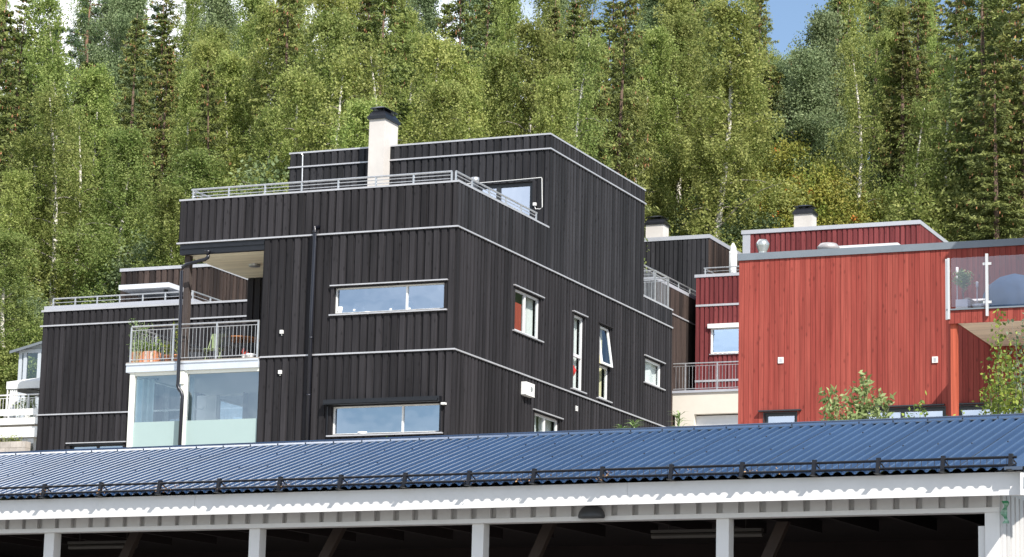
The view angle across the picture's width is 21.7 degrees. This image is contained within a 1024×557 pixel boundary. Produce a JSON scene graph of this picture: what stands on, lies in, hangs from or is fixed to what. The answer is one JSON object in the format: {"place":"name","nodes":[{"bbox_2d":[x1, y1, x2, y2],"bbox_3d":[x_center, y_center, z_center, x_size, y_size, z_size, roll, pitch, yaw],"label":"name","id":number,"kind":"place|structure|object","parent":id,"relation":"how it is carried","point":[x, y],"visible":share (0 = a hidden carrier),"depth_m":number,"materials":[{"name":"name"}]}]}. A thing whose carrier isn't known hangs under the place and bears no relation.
{"place":"outdoors","nodes":[
{"label":"outdoors","id":0,"kind":"place"},
{"bbox_2d":[1,0,1022,166],"label":"sky","id":1,"kind":"structure","parent":0,"point":[788,16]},
{"bbox_2d":[644,205,947,426],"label":"red house","id":2,"kind":"structure","parent":0,"point":[711,398],"depth_m":98.57,"materials":[{"name":"red wood"}]},
{"bbox_2d":[707,323,738,354],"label":"window","id":3,"kind":"structure","parent":2,"relation":"in","point":[724,336],"depth_m":98.09,"materials":[{"name":"white paint"}]},
{"bbox_3d":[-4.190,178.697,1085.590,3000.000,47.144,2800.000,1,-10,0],"label":"ground","id":4,"kind":"structure","parent":0,"visible":0},
{"bbox_2d":[0,18,26,236],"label":"spruce tree","id":5,"kind":"object","parent":4,"relation":"on","point":[3,114],"visible":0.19,"depth_m":103.07,"materials":[{"name":"green plant"}]},
{"bbox_2d":[0,1,27,263],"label":"spruce tree","id":6,"kind":"object","parent":4,"relation":"on","point":[9,81],"visible":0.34,"depth_m":110.46,"materials":[{"name":"green plant"}]},
{"bbox_2d":[0,0,46,274],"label":"spruce tree","id":7,"kind":"object","parent":4,"relation":"on","point":[20,20],"visible":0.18,"depth_m":128.04,"materials":[{"name":"green plant"}]},
{"bbox_2d":[0,225,51,441],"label":"birch tree","id":8,"kind":"object","parent":4,"relation":"on","point":[9,242],"visible":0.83,"depth_m":92.06,"materials":[{"name":"green plant"}]},
{"bbox_2d":[0,124,82,305],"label":"birch tree","id":9,"kind":"object","parent":4,"relation":"on","point":[28,153],"visible":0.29,"depth_m":102.98,"materials":[{"name":"green plant"}]},
{"bbox_2d":[13,0,86,256],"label":"birch tree","id":10,"kind":"object","parent":4,"relation":"on","point":[50,72],"visible":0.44,"depth_m":126.53,"materials":[{"name":"green plant"}]},
{"bbox_2d":[2,81,99,313],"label":"birch tree","id":11,"kind":"object","parent":4,"relation":"on","point":[49,120],"visible":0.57,"depth_m":101.53,"materials":[{"name":"green plant"}]},
{"bbox_2d":[50,100,109,305],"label":"birch tree","id":12,"kind":"object","parent":4,"relation":"on","point":[85,127],"visible":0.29,"depth_m":104.08,"materials":[{"name":"green plant"}]},
{"bbox_2d":[65,0,109,104],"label":"pine tree","id":13,"kind":"object","parent":4,"relation":"on","point":[94,12],"visible":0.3,"depth_m":142.05,"materials":[{"name":"green plant"}]},
{"bbox_2d":[40,58,139,257],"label":"birch tree","id":14,"kind":"object","parent":4,"relation":"on","point":[99,96],"visible":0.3,"depth_m":110.79,"materials":[{"name":"green plant"}]},
{"bbox_2d":[42,121,163,304],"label":"birch tree","id":15,"kind":"object","parent":4,"relation":"on","point":[128,144],"visible":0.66,"depth_m":101.49,"materials":[{"name":"green plant"}]},
{"bbox_2d":[73,0,159,171],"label":"aspen tree","id":16,"kind":"object","parent":4,"relation":"on","point":[126,14],"visible":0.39,"depth_m":134.33,"materials":[{"name":"green plant"}]},
{"bbox_2d":[103,13,161,244],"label":"spruce tree","id":17,"kind":"object","parent":4,"relation":"on","point":[133,71],"visible":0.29,"depth_m":122.64,"materials":[{"name":"green plant"}]},
{"bbox_2d":[82,219,204,303],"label":"forest shrub","id":18,"kind":"object","parent":4,"relation":"on","point":[120,263],"visible":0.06,"depth_m":99.57,"materials":[{"name":"green plant"}]},
{"bbox_2d":[138,39,180,229],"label":"spruce tree","id":19,"kind":"object","parent":4,"relation":"on","point":[164,129],"visible":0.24,"depth_m":116.27,"materials":[{"name":"green plant"}]},
{"bbox_2d":[134,5,184,214],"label":"spruce tree","id":20,"kind":"object","parent":4,"relation":"on","point":[162,44],"visible":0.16,"depth_m":126.32,"materials":[{"name":"green plant"}]},
{"bbox_2d":[134,181,198,266],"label":"birch tree","id":21,"kind":"object","parent":4,"relation":"on","point":[169,197],"visible":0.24,"depth_m":97.40,"materials":[{"name":"green plant"}]},
{"bbox_2d":[147,0,207,169],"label":"birch tree","id":22,"kind":"object","parent":4,"relation":"on","point":[194,15],"visible":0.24,"depth_m":142.03,"materials":[{"name":"green plant"}]},
{"bbox_2d":[156,65,213,216],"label":"birch tree","id":23,"kind":"object","parent":4,"relation":"on","point":[190,103],"visible":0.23,"depth_m":111.16,"materials":[{"name":"green plant"}]},
{"bbox_2d":[131,145,252,267],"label":"birch tree","id":24,"kind":"object","parent":4,"relation":"on","point":[203,165],"visible":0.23,"depth_m":98.82,"materials":[{"name":"green plant"}]},
{"bbox_2d":[149,20,241,190],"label":"birch tree","id":25,"kind":"object","parent":4,"relation":"on","point":[222,36],"visible":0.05,"depth_m":123.05,"materials":[{"name":"green plant"}]},
{"bbox_2d":[169,31,231,185],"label":"birch tree","id":26,"kind":"object","parent":4,"relation":"on","point":[205,51],"visible":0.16,"depth_m":118.01,"materials":[{"name":"green plant"}]},
{"bbox_2d":[179,67,231,198],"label":"spruce tree","id":27,"kind":"object","parent":4,"relation":"on","point":[213,109],"visible":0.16,"depth_m":108.19,"materials":[{"name":"green plant"}]},
{"bbox_2d":[155,0,270,155],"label":"aspen tree","id":28,"kind":"object","parent":4,"relation":"on","point":[217,11],"visible":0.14,"depth_m":134.73,"materials":[{"name":"green plant"}]},
{"bbox_2d":[196,48,263,193],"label":"birch tree","id":29,"kind":"object","parent":4,"relation":"on","point":[230,69],"visible":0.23,"depth_m":114.17,"materials":[{"name":"green plant"}]},
{"bbox_2d":[228,0,272,164],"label":"birch tree","id":30,"kind":"object","parent":4,"relation":"on","point":[248,4],"visible":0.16,"depth_m":126.25,"materials":[{"name":"green plant"}]},
{"bbox_2d":[218,155,289,195],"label":"forest shrub","id":31,"kind":"object","parent":4,"relation":"on","point":[267,180],"visible":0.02,"depth_m":99.72,"materials":[{"name":"green plant"}]},
{"bbox_2d":[197,0,311,195],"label":"birch tree","id":32,"kind":"object","parent":4,"relation":"on","point":[262,25],"visible":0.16,"depth_m":113.97,"materials":[{"name":"green plant"}]},
{"bbox_2d":[237,99,306,193],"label":"birch tree","id":33,"kind":"object","parent":4,"relation":"on","point":[266,135],"visible":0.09,"depth_m":103.76,"materials":[{"name":"green plant"}]},
{"bbox_2d":[212,57,333,195],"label":"birch tree","id":34,"kind":"object","parent":4,"relation":"on","point":[296,83],"visible":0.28,"depth_m":100.51,"materials":[{"name":"green plant"}]},
{"bbox_2d":[235,0,314,190],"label":"spruce tree","id":35,"kind":"object","parent":4,"relation":"on","point":[289,32],"visible":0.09,"depth_m":110.87,"materials":[{"name":"green plant"}]},
{"bbox_2d":[282,4,366,150],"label":"birch tree","id":36,"kind":"object","parent":4,"relation":"on","point":[336,26],"visible":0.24,"depth_m":105.74,"materials":[{"name":"green plant"}]},
{"bbox_2d":[294,0,359,145],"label":"birch tree","id":37,"kind":"object","parent":4,"relation":"on","point":[324,3],"visible":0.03,"depth_m":119.73,"materials":[{"name":"green plant"}]},
{"bbox_2d":[287,42,384,152],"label":"birch tree","id":38,"kind":"object","parent":4,"relation":"on","point":[344,71],"visible":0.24,"depth_m":99.64,"materials":[{"name":"green plant"}]},
{"bbox_2d":[327,95,397,148],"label":"birch tree","id":39,"kind":"object","parent":4,"relation":"on","point":[356,126],"visible":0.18,"depth_m":93.25,"materials":[{"name":"green plant"}]},
{"bbox_2d":[325,0,428,143],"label":"spruce tree","id":40,"kind":"object","parent":4,"relation":"on","point":[383,5],"visible":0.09,"depth_m":104.86,"materials":[{"name":"green plant"}]},
{"bbox_2d":[338,26,415,143],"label":"birch tree","id":41,"kind":"object","parent":4,"relation":"on","point":[370,52],"visible":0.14,"depth_m":100.17,"materials":[{"name":"green plant"}]},
{"bbox_2d":[126,106,672,446],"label":"black house","id":42,"kind":"structure","parent":4,"relation":"on","point":[509,271],"depth_m":68.32,"materials":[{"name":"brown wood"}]},
{"bbox_2d":[215,394,242,419],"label":"window","id":43,"kind":"structure","parent":42,"relation":"in","point":[230,406],"depth_m":72.10,"materials":[{"name":"glass"}]},
{"bbox_2d":[326,402,442,436],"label":"window","id":44,"kind":"structure","parent":42,"relation":"in","point":[422,418],"depth_m":65.95,"materials":[{"name":"clear glass"}]},
{"bbox_2d":[329,279,447,315],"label":"window","id":45,"kind":"structure","parent":42,"relation":"in","point":[427,296],"depth_m":66.49,"materials":[{"name":"glass"}]},
{"bbox_2d":[478,179,533,216],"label":"window","id":46,"kind":"structure","parent":42,"relation":"in","point":[521,192],"depth_m":72.19,"materials":[{"name":"clear glass"}]},
{"bbox_2d":[512,284,544,342],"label":"window","id":47,"kind":"structure","parent":42,"relation":"in","point":[527,299],"depth_m":70.38,"materials":[{"name":"white"}]},
{"bbox_2d":[571,310,588,393],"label":"window","id":48,"kind":"structure","parent":42,"relation":"in","point":[580,388],"depth_m":73.47,"materials":[{"name":"white"}]},
{"bbox_2d":[389,26,444,142],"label":"birch tree","id":49,"kind":"object","parent":4,"relation":"on","point":[410,37],"visible":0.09,"depth_m":111.60,"materials":[{"name":"green plant"}]},
{"bbox_2d":[404,0,443,132],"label":"aspen tree","id":50,"kind":"object","parent":4,"relation":"on","point":[427,10],"visible":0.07,"depth_m":143.55,"materials":[{"name":"green plant"}]},
{"bbox_2d":[397,27,490,143],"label":"birch tree","id":51,"kind":"object","parent":4,"relation":"on","point":[431,49],"visible":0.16,"depth_m":102.19,"materials":[{"name":"green plant"}]},
{"bbox_2d":[410,70,481,142],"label":"birch tree","id":52,"kind":"object","parent":4,"relation":"on","point":[447,94],"visible":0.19,"depth_m":95.43,"materials":[{"name":"green plant"}]},
{"bbox_2d":[427,0,488,138],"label":"spruce tree","id":53,"kind":"object","parent":4,"relation":"on","point":[458,9],"visible":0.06,"depth_m":110.76,"materials":[{"name":"green plant"}]},
{"bbox_2d":[441,54,494,138],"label":"birch tree","id":54,"kind":"object","parent":4,"relation":"on","point":[465,76],"visible":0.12,"depth_m":101.93,"materials":[{"name":"green plant"}]},
{"bbox_2d":[461,0,507,97],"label":"spruce tree","id":55,"kind":"object","parent":4,"relation":"on","point":[483,18],"visible":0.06,"depth_m":127.90,"materials":[{"name":"green plant"}]},
{"bbox_2d":[466,41,518,137],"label":"birch tree","id":56,"kind":"object","parent":4,"relation":"on","point":[498,96],"visible":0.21,"depth_m":103.90,"materials":[{"name":"green plant"}]},
{"bbox_2d":[476,0,533,131],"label":"birch tree","id":57,"kind":"object","parent":4,"relation":"on","point":[510,9],"visible":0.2,"depth_m":118.60,"materials":[{"name":"green plant"}]},
{"bbox_2d":[482,13,581,143],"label":"birch tree","id":58,"kind":"object","parent":4,"relation":"on","point":[537,40],"visible":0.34,"depth_m":103.68,"materials":[{"name":"green plant"}]},
{"bbox_2d":[528,67,589,148],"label":"birch tree","id":59,"kind":"object","parent":4,"relation":"on","point":[551,118],"visible":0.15,"depth_m":96.19,"materials":[{"name":"green plant"}]},
{"bbox_2d":[537,32,597,155],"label":"birch tree","id":60,"kind":"object","parent":4,"relation":"on","point":[568,56],"visible":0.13,"depth_m":107.07,"materials":[{"name":"green plant"}]},
{"bbox_2d":[563,9,622,168],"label":"spruce tree","id":61,"kind":"object","parent":4,"relation":"on","point":[593,21],"visible":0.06,"depth_m":104.04,"materials":[{"name":"green plant"}]},
{"bbox_2d":[556,23,649,272],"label":"birch tree","id":62,"kind":"object","parent":4,"relation":"on","point":[586,55],"visible":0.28,"depth_m":99.91,"materials":[{"name":"green plant"}]},
{"bbox_2d":[590,0,661,237],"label":"spruce tree","id":63,"kind":"object","parent":4,"relation":"on","point":[627,44],"visible":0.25,"depth_m":106.79,"materials":[{"name":"green plant"}]},
{"bbox_2d":[607,86,692,236],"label":"birch tree","id":64,"kind":"object","parent":4,"relation":"on","point":[659,195],"visible":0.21,"depth_m":113.22,"materials":[{"name":"green plant"}]},
{"bbox_2d":[612,21,694,232],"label":"birch tree","id":65,"kind":"object","parent":4,"relation":"on","point":[658,38],"visible":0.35,"depth_m":118.27,"materials":[{"name":"green plant"}]},
{"bbox_2d":[642,10,719,231],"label":"birch tree","id":66,"kind":"object","parent":4,"relation":"on","point":[681,28],"visible":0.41,"depth_m":120.08,"materials":[{"name":"green plant"}]},
{"bbox_2d":[638,0,731,206],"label":"birch tree","id":67,"kind":"object","parent":4,"relation":"on","point":[671,6],"visible":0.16,"depth_m":122.32,"materials":[{"name":"green plant"}]},
{"bbox_2d":[667,185,783,252],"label":"forest shrub","id":68,"kind":"object","parent":4,"relation":"on","point":[763,222],"visible":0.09,"depth_m":112.46,"materials":[{"name":"green plant"}]},
{"bbox_2d":[668,0,812,252],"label":"birch tree","id":69,"kind":"object","parent":4,"relation":"on","point":[724,158],"visible":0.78,"depth_m":111.75,"materials":[{"name":"green plant"}]},
{"bbox_2d":[734,0,779,106],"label":"spruce tree","id":70,"kind":"object","parent":4,"relation":"on","point":[759,24],"visible":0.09,"depth_m":143.49,"materials":[{"name":"green plant"}]},
{"bbox_2d":[730,77,785,227],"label":"birch tree","id":71,"kind":"object","parent":4,"relation":"on","point":[764,157],"visible":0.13,"depth_m":116.00,"materials":[{"name":"green plant"}]},
{"bbox_2d":[726,129,842,228],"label":"rowan tree","id":72,"kind":"object","parent":4,"relation":"on","point":[787,150],"visible":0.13,"depth_m":115.87,"materials":[{"name":"green plant"}]},
{"bbox_2d":[759,39,858,197],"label":"aspen tree","id":73,"kind":"object","parent":4,"relation":"on","point":[807,66],"visible":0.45,"depth_m":118.51,"materials":[{"name":"green plant"}]},
{"bbox_2d":[760,151,882,228],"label":"rowan tree","id":74,"kind":"object","parent":4,"relation":"on","point":[824,210],"visible":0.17,"depth_m":113.27,"materials":[{"name":"green plant"}]},
{"bbox_2d":[763,0,883,202],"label":"aspen tree","id":75,"kind":"object","parent":4,"relation":"on","point":[822,27],"visible":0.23,"depth_m":121.70,"materials":[{"name":"green plant"}]},
{"bbox_2d":[773,166,885,227],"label":"rowan tree","id":76,"kind":"object","parent":4,"relation":"on","point":[858,214],"visible":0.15,"depth_m":112.69,"materials":[{"name":"green plant"}]},
{"bbox_2d":[824,0,869,199],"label":"spruce tree","id":77,"kind":"object","parent":4,"relation":"on","point":[843,6],"visible":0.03,"depth_m":129.45,"materials":[{"name":"green plant"}]},
{"bbox_2d":[812,27,893,225],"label":"birch tree","id":78,"kind":"object","parent":4,"relation":"on","point":[861,151],"visible":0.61,"depth_m":113.86,"materials":[{"name":"green plant"}]},
{"bbox_2d":[817,370,895,420],"bbox_3d":[5.787,3.375,44.712,1.331,3.749,1.208,1,-10,0],"label":"apple shrub","id":79,"kind":"object","parent":4,"relation":"on","point":[861,412],"visible":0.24,"depth_m":44.92,"materials":[{"name":"green plant"}]},
{"bbox_2d":[846,0,896,193],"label":"birch tree","id":80,"kind":"object","parent":4,"relation":"on","point":[875,17],"visible":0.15,"depth_m":132.74,"materials":[{"name":"green plant"}]},
{"bbox_2d":[737,238,1023,423],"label":"red house","id":81,"kind":"structure","parent":4,"relation":"on","point":[892,319],"depth_m":60.82,"materials":[{"name":"brown wood"}]},
{"bbox_2d":[866,404,945,418],"bbox_3d":[8.820,3.562,60.059,1.926,1.421,0.200,-3,-11,23],"label":"window","id":82,"kind":"structure","parent":81,"relation":"in","point":[935,410],"depth_m":60.09,"materials":[{"name":"grey"}]},
{"bbox_2d":[972,273,1023,306],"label":"covered barbecue","id":83,"kind":"object","parent":81,"relation":"on","point":[1007,290],"visible":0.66,"depth_m":57.45,"materials":[{"name":"blue fabric"}]},
{"bbox_2d":[860,26,926,210],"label":"birch tree","id":84,"kind":"object","parent":4,"relation":"on","point":[886,41],"visible":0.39,"depth_m":123.88,"materials":[{"name":"green plant"}]},
{"bbox_2d":[868,30,931,218],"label":"spruce tree","id":85,"kind":"object","parent":4,"relation":"on","point":[907,73],"visible":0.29,"depth_m":122.54,"materials":[{"name":"green plant"}]},
{"bbox_2d":[867,1,938,173],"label":"birch tree","id":86,"kind":"object","parent":4,"relation":"on","point":[898,17],"visible":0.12,"depth_m":129.33,"materials":[{"name":"green plant"}]},
{"bbox_2d":[866,95,959,224],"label":"birch tree","id":87,"kind":"object","parent":4,"relation":"on","point":[920,117],"visible":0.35,"depth_m":112.28,"materials":[{"name":"green plant"}]},
{"bbox_2d":[896,0,937,186],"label":"spruce tree","id":88,"kind":"object","parent":4,"relation":"on","point":[924,16],"visible":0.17,"depth_m":126.66,"materials":[{"name":"green plant"}]},
{"bbox_2d":[912,0,946,143],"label":"tree","id":89,"kind":"object","parent":4,"relation":"on","point":[932,41],"visible":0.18,"depth_m":152.24,"materials":[{"name":"green plant"}]},
{"bbox_2d":[864,163,1012,241],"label":"forest shrub","id":90,"kind":"object","parent":4,"relation":"on","point":[927,212],"visible":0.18,"depth_m":110.97,"materials":[{"name":"green plant"}]},
{"bbox_2d":[917,39,977,224],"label":"tree","id":91,"kind":"object","parent":4,"relation":"on","point":[950,74],"visible":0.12,"depth_m":117.28,"materials":[{"name":"green plant"}]},
{"bbox_2d":[911,0,1013,231],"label":"spruce tree","id":92,"kind":"object","parent":4,"relation":"on","point":[958,11],"visible":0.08,"depth_m":122.33,"materials":[{"name":"green plant"}]},
{"bbox_2d":[911,0,1023,240],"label":"spruce tree","id":93,"kind":"object","parent":4,"relation":"on","point":[958,113],"visible":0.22,"depth_m":113.74,"materials":[{"name":"green plant"}]},
{"bbox_2d":[940,62,1023,241],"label":"spruce tree","id":94,"kind":"object","parent":4,"relation":"on","point":[976,217],"visible":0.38,"depth_m":108.93,"materials":[{"name":"green plant"}]},
{"bbox_2d":[971,309,1023,414],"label":"young tree","id":95,"kind":"object","parent":4,"relation":"on","point":[1001,392],"visible":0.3,"depth_m":45.71,"materials":[{"name":"green plant"}]},
{"bbox_2d":[973,0,1023,239],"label":"spruce tree","id":96,"kind":"object","parent":4,"relation":"on","point":[1014,51],"visible":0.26,"depth_m":110.99,"materials":[{"name":"green plant"}]},
{"bbox_2d":[1001,329,1023,413],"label":"young tree","id":97,"kind":"object","parent":4,"relation":"on","point":[1015,392],"visible":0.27,"depth_m":46.41,"materials":[{"name":"green plant"}]},
{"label":"gravel yard","id":98,"kind":"structure","parent":0,"visible":0},
{"bbox_2d":[0,408,37,450],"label":"garden fence","id":99,"kind":"object","parent":98,"relation":"on","point":[24,427],"visible":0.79,"depth_m":83.83,"materials":[{"name":"white paint"}]},
{"bbox_2d":[0,308,42,440],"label":"forest shrub","id":100,"kind":"object","parent":98,"relation":"on","point":[39,332],"visible":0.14,"depth_m":92.05,"materials":[{"name":"green plant"}]},
{"bbox_2d":[0,165,44,320],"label":"birch tree","id":101,"kind":"object","parent":98,"relation":"on","point":[17,183],"visible":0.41,"depth_m":98.57,"materials":[{"name":"green plant"}]},
{"bbox_2d":[6,377,39,417],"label":"garden gazebo","id":102,"kind":"object","parent":98,"relation":"on","point":[28,386],"visible":0.4,"depth_m":86.19,"materials":[{"name":"white paint"}]},
{"bbox_2d":[9,341,41,445],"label":"conservatory","id":103,"kind":"object","parent":98,"relation":"on","point":[34,350],"visible":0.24,"depth_m":89.21,"materials":[{"name":"grey"}]},
{"bbox_2d":[36,264,247,450],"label":"black terrace house","id":104,"kind":"structure","parent":98,"relation":"on","point":[84,389],"depth_m":82.85,"materials":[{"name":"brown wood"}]},
{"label":"parking yard","id":105,"kind":"structure","parent":0,"visible":0},
{"bbox_2d":[0,413,1023,556],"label":"carport","id":106,"kind":"object","parent":105,"relation":"on","point":[943,486],"visible":0.99,"depth_m":27.96,"materials":[{"name":"blue metal"}]},
{"bbox_2d":[651,525,763,538],"bbox_3d":[1.995,2.452,27.335,1.214,0.401,0.080,-4,-12,26],"label":"tube lamp","id":107,"kind":"object","parent":106,"relation":"attached to","point":[703,533],"visible":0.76,"depth_m":27.32,"materials":[{"name":"grey"}]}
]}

